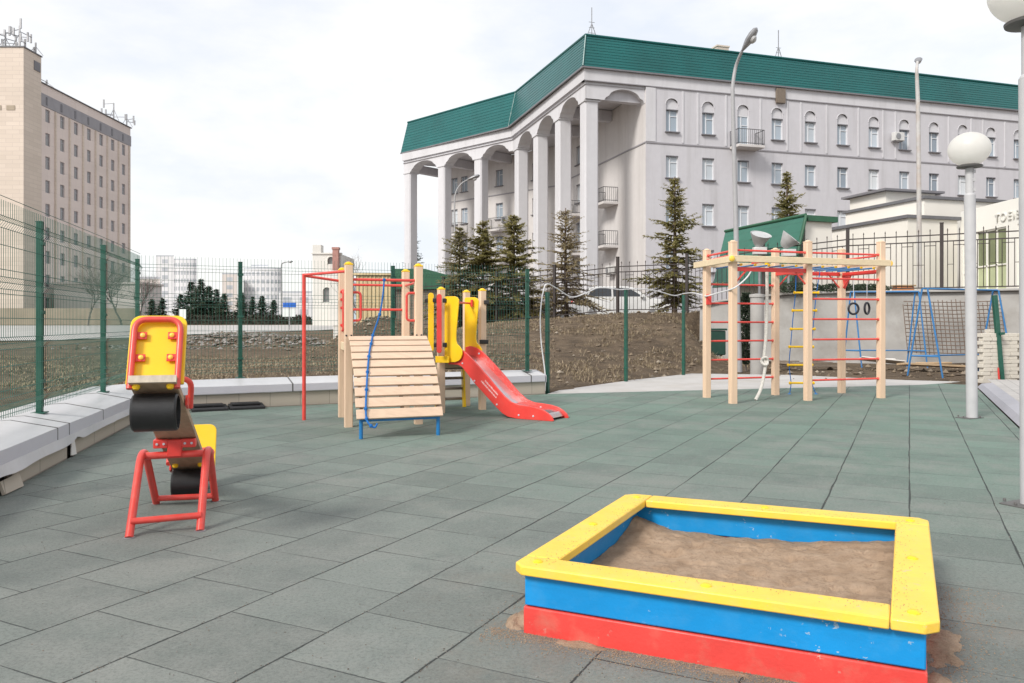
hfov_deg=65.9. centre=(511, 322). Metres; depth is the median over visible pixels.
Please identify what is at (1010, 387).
paver path
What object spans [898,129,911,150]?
window
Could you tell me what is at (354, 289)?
bare tree
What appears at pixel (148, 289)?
bare tree
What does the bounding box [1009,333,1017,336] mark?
paving block
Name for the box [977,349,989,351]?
paving block
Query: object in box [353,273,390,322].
beige shed
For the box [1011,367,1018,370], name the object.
paving block
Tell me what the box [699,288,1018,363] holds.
retaining wall
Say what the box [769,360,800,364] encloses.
scrap board
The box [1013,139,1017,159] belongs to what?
window
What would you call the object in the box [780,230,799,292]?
floodlight
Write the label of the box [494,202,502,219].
window
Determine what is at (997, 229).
window frame
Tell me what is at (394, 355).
play tower
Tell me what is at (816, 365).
scrap board
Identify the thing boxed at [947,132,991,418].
globe lamp
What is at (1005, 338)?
paving block
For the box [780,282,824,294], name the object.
shrub
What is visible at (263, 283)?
apartment tower
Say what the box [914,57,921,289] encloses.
street lamp
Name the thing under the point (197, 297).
conifer tree
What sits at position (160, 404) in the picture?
seesaw
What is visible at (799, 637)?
sandbox
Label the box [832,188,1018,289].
cream building
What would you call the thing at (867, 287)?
shrub
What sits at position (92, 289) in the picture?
bare tree
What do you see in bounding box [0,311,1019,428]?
ground
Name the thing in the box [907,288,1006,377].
swing
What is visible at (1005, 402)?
kerb
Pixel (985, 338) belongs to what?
paving block
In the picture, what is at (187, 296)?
conifer tree
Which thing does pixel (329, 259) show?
window
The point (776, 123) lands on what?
window
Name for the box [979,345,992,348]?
paving block
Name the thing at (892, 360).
scrap board
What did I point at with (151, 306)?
conifer tree
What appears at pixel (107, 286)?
bare tree
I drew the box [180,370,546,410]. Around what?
wall
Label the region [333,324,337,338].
concrete post
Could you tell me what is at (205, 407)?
rubber slab
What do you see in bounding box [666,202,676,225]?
window
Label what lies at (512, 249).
spruce tree
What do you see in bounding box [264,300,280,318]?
conifer tree
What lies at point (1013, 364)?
paving block
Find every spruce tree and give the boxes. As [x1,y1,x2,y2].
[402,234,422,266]
[423,227,494,327]
[434,220,522,327]
[458,214,573,321]
[529,208,613,318]
[623,177,725,312]
[752,171,806,286]
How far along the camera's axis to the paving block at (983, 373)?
16.67 m
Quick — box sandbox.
[516,494,939,682]
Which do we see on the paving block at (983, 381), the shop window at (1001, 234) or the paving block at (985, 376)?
the paving block at (985, 376)
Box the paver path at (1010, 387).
[988,379,1018,400]
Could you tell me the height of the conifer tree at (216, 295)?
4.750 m
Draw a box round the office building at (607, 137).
[400,7,1018,321]
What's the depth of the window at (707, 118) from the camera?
52.68 m
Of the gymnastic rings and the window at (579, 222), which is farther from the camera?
the window at (579, 222)
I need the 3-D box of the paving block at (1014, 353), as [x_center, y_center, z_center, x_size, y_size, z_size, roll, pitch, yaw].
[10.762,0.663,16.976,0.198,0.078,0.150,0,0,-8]
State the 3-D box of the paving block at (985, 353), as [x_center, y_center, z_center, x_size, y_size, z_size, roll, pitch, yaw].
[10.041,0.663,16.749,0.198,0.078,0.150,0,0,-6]
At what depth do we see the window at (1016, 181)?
60.42 m
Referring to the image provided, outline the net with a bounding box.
[903,299,1003,354]
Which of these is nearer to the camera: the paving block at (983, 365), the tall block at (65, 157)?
the paving block at (983, 365)
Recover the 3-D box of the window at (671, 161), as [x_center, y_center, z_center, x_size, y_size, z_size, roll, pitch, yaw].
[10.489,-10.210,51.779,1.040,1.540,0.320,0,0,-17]
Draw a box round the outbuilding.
[51,282,163,315]
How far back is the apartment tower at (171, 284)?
300.00 m
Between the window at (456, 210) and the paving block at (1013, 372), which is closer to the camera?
the paving block at (1013, 372)
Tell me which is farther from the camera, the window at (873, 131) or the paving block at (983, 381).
the window at (873, 131)
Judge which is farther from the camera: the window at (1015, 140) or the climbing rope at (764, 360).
the window at (1015, 140)
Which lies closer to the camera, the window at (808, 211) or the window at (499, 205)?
the window at (808, 211)
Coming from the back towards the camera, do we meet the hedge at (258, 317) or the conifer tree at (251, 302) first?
the conifer tree at (251, 302)
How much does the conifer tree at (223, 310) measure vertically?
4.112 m
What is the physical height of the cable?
2.081 m
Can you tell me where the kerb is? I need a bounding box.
[978,383,1019,426]
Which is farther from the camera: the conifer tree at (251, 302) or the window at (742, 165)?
the conifer tree at (251, 302)
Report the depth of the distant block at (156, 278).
180.00 m
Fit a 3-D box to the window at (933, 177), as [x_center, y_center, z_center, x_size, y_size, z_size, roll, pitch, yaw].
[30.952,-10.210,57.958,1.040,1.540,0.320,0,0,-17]
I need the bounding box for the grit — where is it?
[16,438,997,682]
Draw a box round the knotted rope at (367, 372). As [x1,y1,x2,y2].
[364,278,385,427]
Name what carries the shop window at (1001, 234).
in the cream building at (890, 212)
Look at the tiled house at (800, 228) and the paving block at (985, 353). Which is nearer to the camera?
the paving block at (985, 353)
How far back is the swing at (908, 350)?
22.28 m
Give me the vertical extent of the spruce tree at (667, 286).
5.586 m
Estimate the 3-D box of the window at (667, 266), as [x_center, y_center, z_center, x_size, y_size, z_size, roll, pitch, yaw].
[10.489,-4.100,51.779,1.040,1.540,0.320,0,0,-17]
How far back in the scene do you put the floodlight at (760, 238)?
25.80 m
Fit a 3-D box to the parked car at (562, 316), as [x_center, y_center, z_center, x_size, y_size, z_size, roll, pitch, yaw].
[0.995,-0.070,35.600,4.310,1.400,2.070,0,0,-3]
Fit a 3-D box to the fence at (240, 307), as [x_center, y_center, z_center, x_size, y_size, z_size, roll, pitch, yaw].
[-2.630,-0.074,12.874,6.380,1.852,0.195,0,0,-22]
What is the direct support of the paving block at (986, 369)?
on the paving block at (983, 373)
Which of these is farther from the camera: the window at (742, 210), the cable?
the window at (742, 210)
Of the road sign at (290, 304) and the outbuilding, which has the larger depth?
the outbuilding
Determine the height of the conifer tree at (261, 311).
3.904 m
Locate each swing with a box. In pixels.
[846,291,927,367]
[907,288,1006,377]
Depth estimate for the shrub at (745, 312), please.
20.93 m
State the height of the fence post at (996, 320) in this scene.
1.897 m
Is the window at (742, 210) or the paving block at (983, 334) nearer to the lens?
the paving block at (983, 334)
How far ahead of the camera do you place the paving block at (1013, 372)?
16.90 m
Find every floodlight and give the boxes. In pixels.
[750,231,771,293]
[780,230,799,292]
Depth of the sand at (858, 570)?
3.71 m
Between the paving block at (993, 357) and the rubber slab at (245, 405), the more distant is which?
the paving block at (993, 357)
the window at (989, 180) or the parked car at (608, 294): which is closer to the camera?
the parked car at (608, 294)
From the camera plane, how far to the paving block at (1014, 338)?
16.91 m
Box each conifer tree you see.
[146,299,161,315]
[156,298,168,315]
[170,294,188,316]
[171,282,195,315]
[185,278,218,318]
[199,285,218,316]
[210,289,221,315]
[211,293,235,315]
[231,292,250,315]
[248,296,259,315]
[256,296,269,318]
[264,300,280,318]
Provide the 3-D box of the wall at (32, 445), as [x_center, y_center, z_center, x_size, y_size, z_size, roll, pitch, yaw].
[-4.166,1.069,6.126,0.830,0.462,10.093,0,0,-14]
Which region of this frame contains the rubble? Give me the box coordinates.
[11,330,329,350]
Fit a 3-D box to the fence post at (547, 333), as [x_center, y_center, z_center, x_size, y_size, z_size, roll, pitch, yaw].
[0.645,0.444,14.400,0.080,2.012,0.072,0,0,38]
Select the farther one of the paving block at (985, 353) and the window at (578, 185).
the window at (578, 185)
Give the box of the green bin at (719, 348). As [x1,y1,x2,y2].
[711,328,726,355]
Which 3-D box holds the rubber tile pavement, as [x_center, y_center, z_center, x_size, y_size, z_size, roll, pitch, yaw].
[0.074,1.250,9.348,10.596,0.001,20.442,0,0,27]
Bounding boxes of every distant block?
[140,277,163,314]
[279,291,311,316]
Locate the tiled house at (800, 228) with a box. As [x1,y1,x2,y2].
[712,213,837,296]
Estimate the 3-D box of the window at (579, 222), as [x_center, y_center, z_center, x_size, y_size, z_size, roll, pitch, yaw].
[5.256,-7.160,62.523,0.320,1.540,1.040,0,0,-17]
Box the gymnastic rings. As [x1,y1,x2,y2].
[847,276,870,314]
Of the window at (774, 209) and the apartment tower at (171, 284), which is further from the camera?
the apartment tower at (171, 284)
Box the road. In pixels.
[0,325,332,340]
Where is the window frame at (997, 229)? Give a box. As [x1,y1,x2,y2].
[977,227,1005,288]
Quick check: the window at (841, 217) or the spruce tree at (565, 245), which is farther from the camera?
the window at (841, 217)
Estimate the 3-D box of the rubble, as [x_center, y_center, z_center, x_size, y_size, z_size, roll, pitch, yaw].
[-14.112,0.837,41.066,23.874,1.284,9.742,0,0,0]
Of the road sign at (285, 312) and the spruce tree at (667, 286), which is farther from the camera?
the road sign at (285, 312)
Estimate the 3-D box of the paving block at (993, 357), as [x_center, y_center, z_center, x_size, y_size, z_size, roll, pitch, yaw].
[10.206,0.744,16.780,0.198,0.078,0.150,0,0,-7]
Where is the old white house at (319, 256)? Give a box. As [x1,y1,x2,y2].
[311,245,353,325]
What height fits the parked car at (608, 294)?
1.500 m
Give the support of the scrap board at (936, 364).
on the ground at (566, 344)
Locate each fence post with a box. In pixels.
[545,292,549,393]
[624,290,627,381]
[681,295,685,374]
[991,295,1004,379]
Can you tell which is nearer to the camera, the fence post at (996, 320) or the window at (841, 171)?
the fence post at (996, 320)
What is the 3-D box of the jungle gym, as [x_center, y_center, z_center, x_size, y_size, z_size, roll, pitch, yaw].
[4.668,-0.054,13.200,3.152,2.649,1.447,0,0,-15]
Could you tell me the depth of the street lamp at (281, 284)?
94.90 m
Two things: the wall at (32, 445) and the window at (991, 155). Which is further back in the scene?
the window at (991, 155)
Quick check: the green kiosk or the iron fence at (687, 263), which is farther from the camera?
the green kiosk
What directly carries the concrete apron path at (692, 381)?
on the ground at (566, 344)
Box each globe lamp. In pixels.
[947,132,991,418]
[986,0,1023,508]
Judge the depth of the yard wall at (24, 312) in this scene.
91.00 m
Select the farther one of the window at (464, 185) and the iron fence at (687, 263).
the window at (464, 185)
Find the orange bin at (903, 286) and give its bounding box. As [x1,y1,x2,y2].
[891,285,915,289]
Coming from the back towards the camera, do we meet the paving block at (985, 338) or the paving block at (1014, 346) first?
the paving block at (1014, 346)
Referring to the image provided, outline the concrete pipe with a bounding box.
[749,294,764,373]
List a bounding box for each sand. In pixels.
[479,496,1019,682]
[590,516,894,615]
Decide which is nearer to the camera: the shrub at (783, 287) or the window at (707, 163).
the shrub at (783, 287)
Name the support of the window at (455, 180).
in the office building at (607, 137)
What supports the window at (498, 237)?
in the office building at (607, 137)
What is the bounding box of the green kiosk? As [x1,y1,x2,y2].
[395,269,455,329]
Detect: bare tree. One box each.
[68,255,134,325]
[74,265,127,324]
[126,273,162,314]
[333,249,365,314]
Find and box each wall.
[0,308,134,324]
[0,384,133,495]
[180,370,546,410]
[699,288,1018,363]
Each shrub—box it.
[740,291,750,370]
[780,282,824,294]
[818,283,861,291]
[846,283,892,290]
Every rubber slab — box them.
[191,403,228,411]
[228,401,264,409]
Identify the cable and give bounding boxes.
[540,271,751,390]
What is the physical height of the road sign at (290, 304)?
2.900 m
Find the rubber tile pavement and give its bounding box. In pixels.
[0,383,1023,682]
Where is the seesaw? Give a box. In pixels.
[122,316,220,539]
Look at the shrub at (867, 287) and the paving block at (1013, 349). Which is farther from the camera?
the shrub at (867, 287)
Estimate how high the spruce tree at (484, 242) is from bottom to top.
5.448 m
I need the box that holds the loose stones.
[766,364,979,383]
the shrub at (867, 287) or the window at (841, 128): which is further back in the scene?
the window at (841, 128)
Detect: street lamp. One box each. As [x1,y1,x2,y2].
[281,261,292,318]
[454,174,479,273]
[731,27,757,371]
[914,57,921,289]
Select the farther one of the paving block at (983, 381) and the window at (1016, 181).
the window at (1016, 181)
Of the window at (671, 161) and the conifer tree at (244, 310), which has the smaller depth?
the window at (671, 161)
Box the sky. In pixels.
[0,0,1020,308]
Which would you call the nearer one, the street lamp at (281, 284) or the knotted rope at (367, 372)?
the knotted rope at (367, 372)
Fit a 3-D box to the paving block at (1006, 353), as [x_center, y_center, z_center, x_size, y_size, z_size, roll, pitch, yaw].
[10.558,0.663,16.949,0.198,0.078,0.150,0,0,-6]
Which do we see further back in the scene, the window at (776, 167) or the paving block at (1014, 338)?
the window at (776, 167)
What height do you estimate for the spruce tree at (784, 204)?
5.795 m
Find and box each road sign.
[180,309,185,318]
[283,303,295,329]
[283,309,294,316]
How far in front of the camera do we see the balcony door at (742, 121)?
53.47 m
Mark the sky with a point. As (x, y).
(263, 131)
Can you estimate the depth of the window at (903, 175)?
57.33 m
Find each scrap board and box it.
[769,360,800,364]
[782,362,836,366]
[860,356,905,363]
[896,362,965,367]
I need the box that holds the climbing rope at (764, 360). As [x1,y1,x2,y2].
[754,266,768,400]
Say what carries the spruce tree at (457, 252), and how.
on the ground at (566, 344)
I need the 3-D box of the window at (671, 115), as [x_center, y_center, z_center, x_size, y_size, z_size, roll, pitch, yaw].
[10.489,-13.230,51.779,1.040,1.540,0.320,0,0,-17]
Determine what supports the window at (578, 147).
in the office building at (607, 137)
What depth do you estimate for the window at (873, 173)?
56.56 m
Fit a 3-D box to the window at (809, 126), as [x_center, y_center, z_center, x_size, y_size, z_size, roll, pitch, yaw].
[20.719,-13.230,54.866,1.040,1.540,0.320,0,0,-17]
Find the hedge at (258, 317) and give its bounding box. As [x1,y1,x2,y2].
[148,313,310,324]
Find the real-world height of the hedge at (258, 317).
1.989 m
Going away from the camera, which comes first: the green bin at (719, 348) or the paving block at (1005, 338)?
the paving block at (1005, 338)
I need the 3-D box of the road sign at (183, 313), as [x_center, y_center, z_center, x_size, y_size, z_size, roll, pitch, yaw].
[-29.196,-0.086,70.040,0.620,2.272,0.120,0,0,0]
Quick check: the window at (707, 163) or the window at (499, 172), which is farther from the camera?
the window at (499, 172)
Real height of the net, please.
1.622 m
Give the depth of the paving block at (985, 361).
16.67 m
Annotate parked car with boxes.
[489,307,569,322]
[571,286,669,315]
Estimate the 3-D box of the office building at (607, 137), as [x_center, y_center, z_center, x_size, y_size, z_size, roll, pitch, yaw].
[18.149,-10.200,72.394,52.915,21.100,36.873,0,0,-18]
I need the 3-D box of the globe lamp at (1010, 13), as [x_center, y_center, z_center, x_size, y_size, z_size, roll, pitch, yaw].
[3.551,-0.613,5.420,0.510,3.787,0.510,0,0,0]
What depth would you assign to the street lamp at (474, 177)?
57.94 m
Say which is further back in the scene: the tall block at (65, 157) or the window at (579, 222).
the tall block at (65, 157)
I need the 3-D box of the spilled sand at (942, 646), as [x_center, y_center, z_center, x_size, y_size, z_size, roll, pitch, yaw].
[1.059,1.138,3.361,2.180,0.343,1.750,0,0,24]
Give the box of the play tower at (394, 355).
[302,262,568,438]
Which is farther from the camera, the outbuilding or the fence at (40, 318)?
the outbuilding
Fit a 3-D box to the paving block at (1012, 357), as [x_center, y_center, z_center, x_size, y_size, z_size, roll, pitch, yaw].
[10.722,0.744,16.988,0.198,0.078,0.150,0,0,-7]
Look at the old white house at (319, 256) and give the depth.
85.00 m
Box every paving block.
[977,333,989,336]
[977,341,989,344]
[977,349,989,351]
[977,356,989,359]
[977,364,990,367]
[978,371,989,374]
[978,379,989,382]
[979,337,991,340]
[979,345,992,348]
[979,352,991,355]
[979,360,991,363]
[979,368,992,371]
[979,375,991,378]
[984,329,994,332]
[990,356,997,359]
[1001,337,1010,340]
[1002,344,1010,347]
[1003,352,1010,355]
[1008,344,1018,347]
[1008,363,1017,366]
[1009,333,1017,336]
[1009,348,1017,351]
[1009,356,1016,359]
[1009,371,1017,374]
[1011,337,1018,340]
[1011,352,1018,355]
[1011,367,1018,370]
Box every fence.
[0,195,141,419]
[134,255,531,377]
[395,222,1018,324]
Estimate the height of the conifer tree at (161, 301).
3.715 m
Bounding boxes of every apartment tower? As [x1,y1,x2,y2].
[156,255,196,315]
[222,265,280,314]
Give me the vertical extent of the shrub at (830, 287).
0.394 m
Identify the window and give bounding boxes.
[322,286,328,301]
[327,256,331,263]
[451,178,457,194]
[451,209,457,224]
[459,176,467,192]
[460,208,467,224]
[494,169,502,186]
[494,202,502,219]
[497,236,502,252]
[574,145,579,166]
[574,184,579,204]
[575,222,579,242]
[665,109,679,132]
[665,155,679,178]
[665,249,677,271]
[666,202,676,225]
[701,112,715,135]
[701,158,715,180]
[701,204,715,226]
[701,250,715,272]
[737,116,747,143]
[737,160,750,183]
[738,205,748,226]
[771,118,784,141]
[771,162,782,184]
[772,207,780,219]
[804,121,817,143]
[804,165,817,186]
[805,209,815,214]
[836,124,849,146]
[836,167,849,188]
[837,210,845,225]
[868,127,880,148]
[868,169,878,190]
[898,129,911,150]
[899,171,908,188]
[928,132,940,153]
[929,173,938,190]
[957,175,964,195]
[979,228,1005,265]
[985,177,997,197]
[988,137,997,157]
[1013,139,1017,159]
[1013,179,1018,198]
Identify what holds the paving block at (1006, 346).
on the paving block
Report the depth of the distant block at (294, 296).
210.00 m
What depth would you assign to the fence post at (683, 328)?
18.57 m
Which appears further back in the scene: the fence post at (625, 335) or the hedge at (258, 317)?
the hedge at (258, 317)
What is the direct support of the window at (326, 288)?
in the old white house at (319, 256)
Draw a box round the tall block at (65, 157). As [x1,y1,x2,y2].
[0,18,134,307]
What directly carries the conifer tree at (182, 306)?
on the ground at (566, 344)
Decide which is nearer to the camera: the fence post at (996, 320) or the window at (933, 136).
the fence post at (996, 320)
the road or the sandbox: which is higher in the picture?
the road
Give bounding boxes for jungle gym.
[693,240,892,403]
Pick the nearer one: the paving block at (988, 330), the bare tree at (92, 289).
the paving block at (988, 330)
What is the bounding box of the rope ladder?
[787,271,819,393]
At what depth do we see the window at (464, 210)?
75.54 m
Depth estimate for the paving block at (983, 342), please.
16.68 m
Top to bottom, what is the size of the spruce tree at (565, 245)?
5.214 m
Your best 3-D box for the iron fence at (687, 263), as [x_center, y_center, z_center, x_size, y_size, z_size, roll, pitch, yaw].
[7.325,-1.325,27.274,29.164,3.430,0.115,0,0,31]
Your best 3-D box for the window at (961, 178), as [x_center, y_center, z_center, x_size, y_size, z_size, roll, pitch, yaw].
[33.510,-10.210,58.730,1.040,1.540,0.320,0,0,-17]
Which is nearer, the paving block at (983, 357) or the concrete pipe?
the paving block at (983, 357)
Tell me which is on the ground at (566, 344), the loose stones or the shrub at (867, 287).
the loose stones
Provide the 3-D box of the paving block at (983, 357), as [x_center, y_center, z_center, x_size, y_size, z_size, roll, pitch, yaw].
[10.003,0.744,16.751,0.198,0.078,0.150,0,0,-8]
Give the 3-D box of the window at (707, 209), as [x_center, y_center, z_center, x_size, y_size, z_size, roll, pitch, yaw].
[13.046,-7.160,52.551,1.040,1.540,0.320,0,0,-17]
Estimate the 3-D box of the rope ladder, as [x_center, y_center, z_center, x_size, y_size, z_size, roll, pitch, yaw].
[5.118,0.173,13.868,0.584,2.173,0.068,0,0,0]
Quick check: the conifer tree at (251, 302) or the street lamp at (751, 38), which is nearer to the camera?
the street lamp at (751, 38)
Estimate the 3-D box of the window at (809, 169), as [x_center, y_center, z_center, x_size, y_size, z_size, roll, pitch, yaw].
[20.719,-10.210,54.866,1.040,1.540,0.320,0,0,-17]
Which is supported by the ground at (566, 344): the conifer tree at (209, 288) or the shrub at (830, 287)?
the conifer tree at (209, 288)
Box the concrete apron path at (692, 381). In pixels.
[548,373,954,393]
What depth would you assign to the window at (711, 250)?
52.65 m

